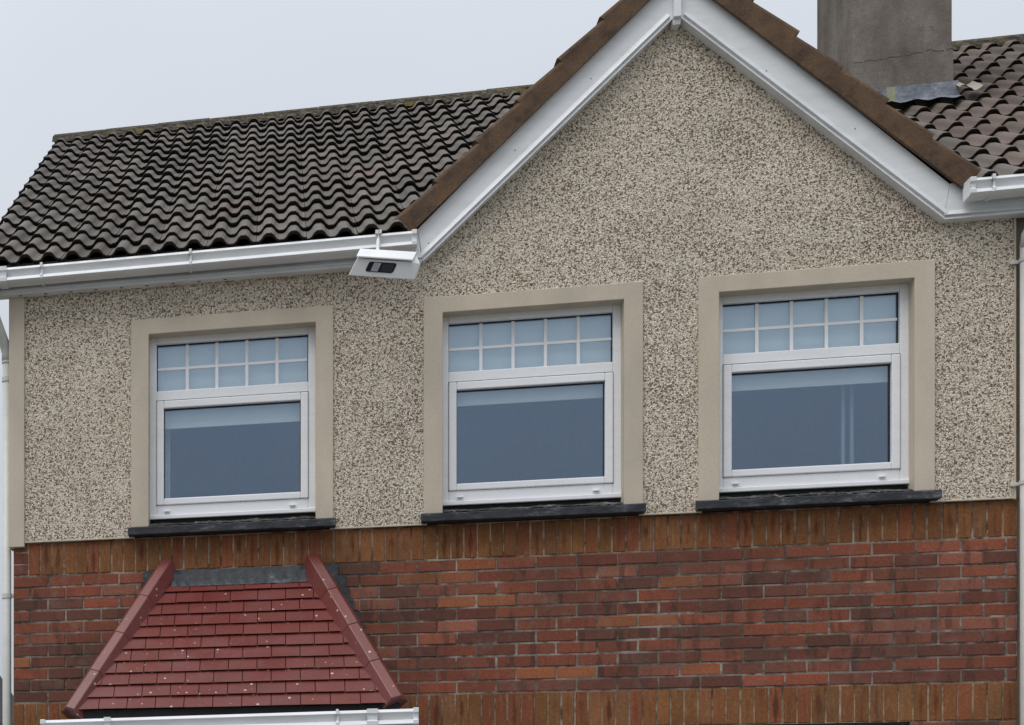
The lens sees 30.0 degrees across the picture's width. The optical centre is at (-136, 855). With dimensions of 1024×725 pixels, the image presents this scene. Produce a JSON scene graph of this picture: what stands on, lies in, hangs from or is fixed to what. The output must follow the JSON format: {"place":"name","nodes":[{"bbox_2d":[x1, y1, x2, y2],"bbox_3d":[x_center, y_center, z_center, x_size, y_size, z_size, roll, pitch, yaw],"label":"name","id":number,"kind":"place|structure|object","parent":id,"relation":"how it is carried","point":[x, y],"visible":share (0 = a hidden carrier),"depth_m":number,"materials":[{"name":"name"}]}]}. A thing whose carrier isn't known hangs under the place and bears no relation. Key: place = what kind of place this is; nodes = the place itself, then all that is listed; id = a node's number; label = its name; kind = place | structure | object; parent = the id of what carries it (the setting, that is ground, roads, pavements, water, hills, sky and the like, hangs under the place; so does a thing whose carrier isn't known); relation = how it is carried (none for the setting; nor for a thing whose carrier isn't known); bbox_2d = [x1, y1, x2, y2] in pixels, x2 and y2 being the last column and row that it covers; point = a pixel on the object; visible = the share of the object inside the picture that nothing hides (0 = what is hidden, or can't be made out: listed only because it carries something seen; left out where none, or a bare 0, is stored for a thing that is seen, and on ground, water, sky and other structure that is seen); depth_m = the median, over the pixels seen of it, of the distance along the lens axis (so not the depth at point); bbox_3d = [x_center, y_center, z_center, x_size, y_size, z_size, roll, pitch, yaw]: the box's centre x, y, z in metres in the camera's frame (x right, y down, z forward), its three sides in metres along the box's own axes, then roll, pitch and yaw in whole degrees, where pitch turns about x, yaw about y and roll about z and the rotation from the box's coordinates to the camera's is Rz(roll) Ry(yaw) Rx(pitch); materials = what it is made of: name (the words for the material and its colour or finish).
{"place":"outdoors","nodes":[
{"label":"outdoors","id":0,"kind":"place"},
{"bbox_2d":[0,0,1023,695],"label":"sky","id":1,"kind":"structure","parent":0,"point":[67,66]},
{"label":"ground","id":2,"kind":"structure","parent":0,"visible":0},
{"bbox_2d":[0,676,13,724],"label":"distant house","id":3,"kind":"structure","parent":2,"relation":"on","point":[1,704],"depth_m":45.76,"materials":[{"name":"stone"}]},
{"bbox_2d":[0,0,1023,724],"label":"house","id":4,"kind":"structure","parent":2,"relation":"on","point":[670,528],"depth_m":10.05,"materials":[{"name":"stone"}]},
{"bbox_2d":[165,429,169,497],"bbox_3d":[1.939,-2.665,10.872,0.076,1.430,0.017,0,0,14],"label":"curtain","id":5,"kind":"object","parent":4,"relation":"hanging from","point":[167,463],"visible":0.13,"depth_m":10.86,"materials":[{"name":"fabric"}]},
{"bbox_2d":[128,305,335,537],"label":"window","id":6,"kind":"structure","parent":4,"relation":"in","point":[270,477],"depth_m":10.58,"materials":[{"name":"plastic"}]},
{"bbox_2d":[158,337,306,429],"bbox_3d":[2.323,-3.046,10.625,0.980,0.649,0.012,0,0,14],"label":"roller blind","id":7,"kind":"object","parent":4,"relation":"attached to","point":[234,352],"visible":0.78,"depth_m":10.62,"materials":[{"name":"fabric"}]},
{"bbox_2d":[349,229,419,279],"bbox_3d":[3.061,-3.546,9.921,0.401,0.398,0.351,0,0,14],"label":"security box","id":8,"kind":"object","parent":4,"relation":"attached to","point":[377,262],"visible":1,"depth_m":9.78,"materials":[{"name":"plastic"}]},
{"bbox_2d":[449,315,610,406],"bbox_3d":[4.029,-3.062,10.203,0.980,0.616,0.012,0,0,14],"label":"roller blind","id":9,"kind":"object","parent":4,"relation":"attached to","point":[592,327],"visible":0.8,"depth_m":10.20,"materials":[{"name":"fabric"}]},
{"bbox_2d":[421,281,645,524],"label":"window","id":10,"kind":"structure","parent":4,"relation":"in","point":[579,458],"depth_m":10.16,"materials":[{"name":"plastic"}]},
{"bbox_2d":[723,295,895,391],"bbox_3d":[5.514,-3.057,9.836,0.980,0.626,0.012,0,0,14],"label":"roller blind","id":11,"kind":"object","parent":4,"relation":"attached to","point":[839,310],"visible":0.44,"depth_m":9.83,"materials":[{"name":"fabric"}]},
{"bbox_2d":[695,259,941,512],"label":"window","id":12,"kind":"structure","parent":4,"relation":"in","point":[770,449],"depth_m":9.78,"materials":[{"name":"plastic"}]},
{"bbox_2d":[764,722,907,724],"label":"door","id":13,"kind":"structure","parent":4,"relation":"in","point":[882,723],"depth_m":9.65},
{"bbox_2d":[841,384,853,463],"bbox_3d":[5.796,-2.575,9.909,0.069,1.450,0.022,0,0,14],"label":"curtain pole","id":14,"kind":"object","parent":4,"relation":"attached to","point":[851,424],"visible":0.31,"depth_m":9.90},
{"bbox_2d":[900,34,1023,724],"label":"neighbouring house","id":15,"kind":"structure","parent":2,"relation":"on","point":[988,115],"depth_m":10.66,"materials":[{"name":"tile"}]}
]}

